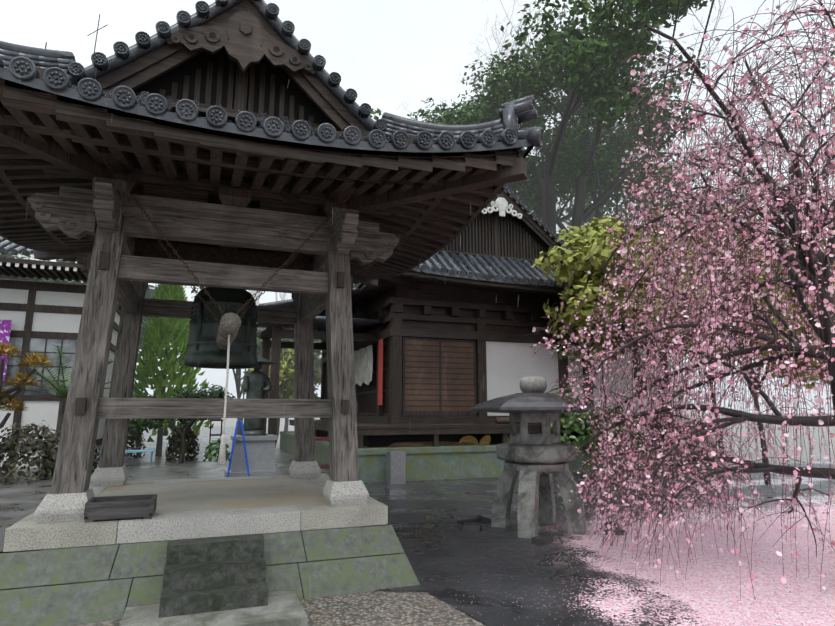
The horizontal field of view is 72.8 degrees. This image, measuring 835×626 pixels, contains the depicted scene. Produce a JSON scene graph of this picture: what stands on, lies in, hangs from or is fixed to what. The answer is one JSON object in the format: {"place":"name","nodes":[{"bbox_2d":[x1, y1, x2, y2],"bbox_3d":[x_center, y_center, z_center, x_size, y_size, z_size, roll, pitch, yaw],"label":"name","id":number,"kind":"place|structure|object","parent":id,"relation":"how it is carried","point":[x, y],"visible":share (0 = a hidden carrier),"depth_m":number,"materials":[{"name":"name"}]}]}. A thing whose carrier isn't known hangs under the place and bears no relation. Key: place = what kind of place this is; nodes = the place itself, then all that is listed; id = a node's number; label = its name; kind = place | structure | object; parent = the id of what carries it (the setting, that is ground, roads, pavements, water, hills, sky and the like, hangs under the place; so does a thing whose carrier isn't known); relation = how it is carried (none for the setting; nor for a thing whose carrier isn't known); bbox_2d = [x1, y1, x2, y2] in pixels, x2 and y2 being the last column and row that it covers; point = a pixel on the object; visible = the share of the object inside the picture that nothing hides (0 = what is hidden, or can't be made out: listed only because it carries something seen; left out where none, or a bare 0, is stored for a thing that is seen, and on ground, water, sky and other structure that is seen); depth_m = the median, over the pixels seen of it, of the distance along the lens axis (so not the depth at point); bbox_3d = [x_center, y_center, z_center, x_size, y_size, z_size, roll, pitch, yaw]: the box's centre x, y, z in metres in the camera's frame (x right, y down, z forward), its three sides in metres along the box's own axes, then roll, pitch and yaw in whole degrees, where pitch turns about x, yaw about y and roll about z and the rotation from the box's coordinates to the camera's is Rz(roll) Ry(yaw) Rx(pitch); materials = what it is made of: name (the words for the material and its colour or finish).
{"place":"outdoors","nodes":[
{"label":"outdoors","id":0,"kind":"place"},
{"bbox_2d":[0,320,11,380],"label":"banner","id":1,"kind":"object","parent":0,"point":[5,327],"visible":0.7,"depth_m":16.22,"materials":[{"name":"purple fabric"}]},
{"bbox_2d":[0,426,328,550],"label":"pavement","id":2,"kind":"structure","parent":0,"point":[22,498],"depth_m":14.90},
{"bbox_2d":[0,236,120,467],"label":"building","id":3,"kind":"structure","parent":2,"relation":"on","point":[44,315],"depth_m":16.68,"materials":[{"name":"paint"}]},
{"bbox_2d":[97,450,154,465],"bbox_3d":[-8.636,4.304,16.781,1.500,0.445,0.420,4,-11,-20],"label":"bench","id":4,"kind":"object","parent":2,"relation":"on","point":[134,451],"visible":0.48,"depth_m":16.82,"materials":[{"name":"blue"}]},
{"bbox_2d":[128,284,213,455],"bbox_3d":[-9.364,1.780,21.142,3.558,6.916,3.626,4,-11,-20],"label":"tree","id":5,"kind":"object","parent":2,"relation":"on","point":[155,333],"visible":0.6,"depth_m":20.59,"materials":[{"name":"green plant"}]},
{"bbox_2d":[227,420,249,476],"bbox_3d":[-4.138,3.195,13.186,0.534,1.400,0.290,4,-11,-20],"label":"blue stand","id":6,"kind":"object","parent":2,"relation":"on","point":[245,450],"visible":0.81,"depth_m":13.11,"materials":[{"name":"blue paint"}]},
{"bbox_2d":[224,356,280,476],"bbox_3d":[-4.073,2.481,14.175,1.240,3.140,1.240,4,-11,-20],"label":"pilgrim statue","id":7,"kind":"object","parent":2,"relation":"on","point":[259,440],"visible":0.71,"depth_m":13.67,"materials":[{"name":"stone"}]},
{"bbox_2d":[0,0,543,625],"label":"bell tower","id":8,"kind":"structure","parent":0,"point":[244,144],"depth_m":5.36,"materials":[{"name":"brown wood"}]},
{"bbox_2d":[84,494,156,522],"bbox_3d":[-2.562,1.690,4.914,0.520,0.155,0.370,4,-11,-20],"label":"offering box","id":9,"kind":"object","parent":8,"relation":"on","point":[118,507],"visible":1,"depth_m":4.77,"materials":[{"name":"brown wood"}]},
{"bbox_2d":[184,287,257,368],"bbox_3d":[-2.289,0.062,6.712,0.817,1.140,0.817,4,-11,-20],"label":"bell","id":10,"kind":"object","parent":8,"relation":"hanging from","point":[204,350],"visible":0.79,"depth_m":6.40,"materials":[{"name":"green metal"}]},
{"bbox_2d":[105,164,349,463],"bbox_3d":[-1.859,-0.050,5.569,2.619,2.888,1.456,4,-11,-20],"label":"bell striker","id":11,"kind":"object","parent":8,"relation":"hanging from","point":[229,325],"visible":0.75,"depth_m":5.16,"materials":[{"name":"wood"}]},
{"bbox_2d":[315,437,329,475],"bbox_3d":[-2.397,3.433,13.347,0.900,0.980,0.500,4,-11,-20],"label":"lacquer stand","id":12,"kind":"object","parent":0,"point":[322,466],"visible":0.02,"depth_m":13.24,"materials":[{"name":"red wood"}]},
{"bbox_2d":[0,0,834,412],"label":"sky","id":13,"kind":"structure","parent":0,"point":[390,52],"materials":[{"name":"white"}]},
{"bbox_2d":[70,413,834,625],"bbox_3d":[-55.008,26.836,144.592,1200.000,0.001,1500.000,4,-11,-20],"label":"ground","id":14,"kind":"structure","parent":0,"point":[395,608],"depth_m":4.75,"materials":[{"name":"wet asphalt"},{"name":"gravel"},{"name":"grey gravel"}]},
{"bbox_2d":[0,342,649,483],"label":"bushes","id":15,"kind":"object","parent":14,"relation":"on","point":[48,456],"visible":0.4,"depth_m":13.96,"materials":[{"name":"green plant"}]},
{"bbox_2d":[208,418,222,454],"bbox_3d":[-4.679,2.875,13.117,0.300,1.000,0.300,4,-11,-20],"label":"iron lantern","id":16,"kind":"object","parent":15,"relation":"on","point":[216,419],"visible":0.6,"depth_m":13.03,"materials":[{"name":"black metal"}]},
{"bbox_2d":[13,0,797,421],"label":"bare trees","id":17,"kind":"object","parent":14,"relation":"on","point":[499,48],"visible":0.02,"depth_m":45.03,"materials":[{"name":"grey plant"}]},
{"bbox_2d":[0,206,834,478],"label":"garden trees","id":18,"kind":"object","parent":14,"relation":"on","point":[583,247],"visible":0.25,"depth_m":14.49,"materials":[{"name":"green plant"}]},
{"bbox_2d":[256,183,717,482],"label":"hall","id":19,"kind":"structure","parent":14,"relation":"on","point":[452,320],"depth_m":15.79,"materials":[{"name":"black wood"}]},
{"bbox_2d":[354,345,372,385],"bbox_3d":[-1.759,1.691,17.646,0.060,1.170,2.420,4,-11,-20],"label":"cloth","id":20,"kind":"object","parent":19,"relation":"hanging from","point":[363,362],"visible":0.81,"depth_m":17.35,"materials":[{"name":"fabric"}]},
{"bbox_2d":[45,0,714,185],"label":"wires","id":21,"kind":"object","parent":19,"relation":"on","point":[709,15],"visible":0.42,"depth_m":12.31,"materials":[{"name":"black"}]},
{"bbox_2d":[378,339,382,404],"bbox_3d":[-1.029,1.640,15.753,0.010,1.820,0.400,4,-11,-20],"label":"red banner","id":22,"kind":"object","parent":19,"relation":"attached to","point":[380,376],"visible":1,"depth_m":15.73,"materials":[{"name":"red fabric"}]},
{"bbox_2d":[388,441,475,446],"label":"planks","id":23,"kind":"object","parent":19,"relation":"on","point":[393,444],"visible":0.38,"depth_m":13.89,"materials":[{"name":"brown wood"}]},
{"bbox_2d":[459,435,509,444],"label":"pilgrim hats","id":24,"kind":"object","parent":19,"relation":"on","point":[485,440],"visible":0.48,"depth_m":14.43,"materials":[{"name":"wicker"}]},
{"bbox_2d":[495,417,534,423],"bbox_3d":[2.960,2.909,15.345,1.851,0.171,0.180,4,-11,-22],"label":"straw roll","id":25,"kind":"object","parent":19,"relation":"on","point":[501,420],"visible":0.38,"depth_m":15.01,"materials":[{"name":"beige wicker"}]},
{"bbox_2d":[457,377,625,545],"bbox_3d":[1.657,1.964,7.945,2.112,2.113,1.900,4,-11,-20],"label":"stone lantern","id":26,"kind":"object","parent":14,"relation":"on","point":[536,461],"visible":0.98,"depth_m":7.58,"materials":[{"name":"stone"}]},
{"bbox_2d":[369,0,762,239],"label":"camphor tree","id":27,"kind":"object","parent":14,"relation":"on","point":[579,161],"visible":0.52,"depth_m":30.52,"materials":[{"name":"green plant"}]},
{"bbox_2d":[363,461,834,625],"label":"wet asphalt pavement","id":28,"kind":"structure","parent":14,"relation":"on","point":[488,575],"depth_m":5.99,"materials":[{"name":"grey asphalt"}]},
{"bbox_2d":[386,451,405,484],"bbox_3d":[-0.489,3.455,12.661,0.350,0.700,0.350,4,-11,-20],"label":"stone post","id":29,"kind":"object","parent":28,"relation":"on","point":[395,467],"visible":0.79,"depth_m":12.51,"materials":[{"name":"stone"}]},
{"bbox_2d":[519,0,834,605],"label":"cherry tree","id":30,"kind":"object","parent":14,"relation":"on","point":[815,267],"visible":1,"depth_m":5.89,"materials":[{"name":"pink plant"}]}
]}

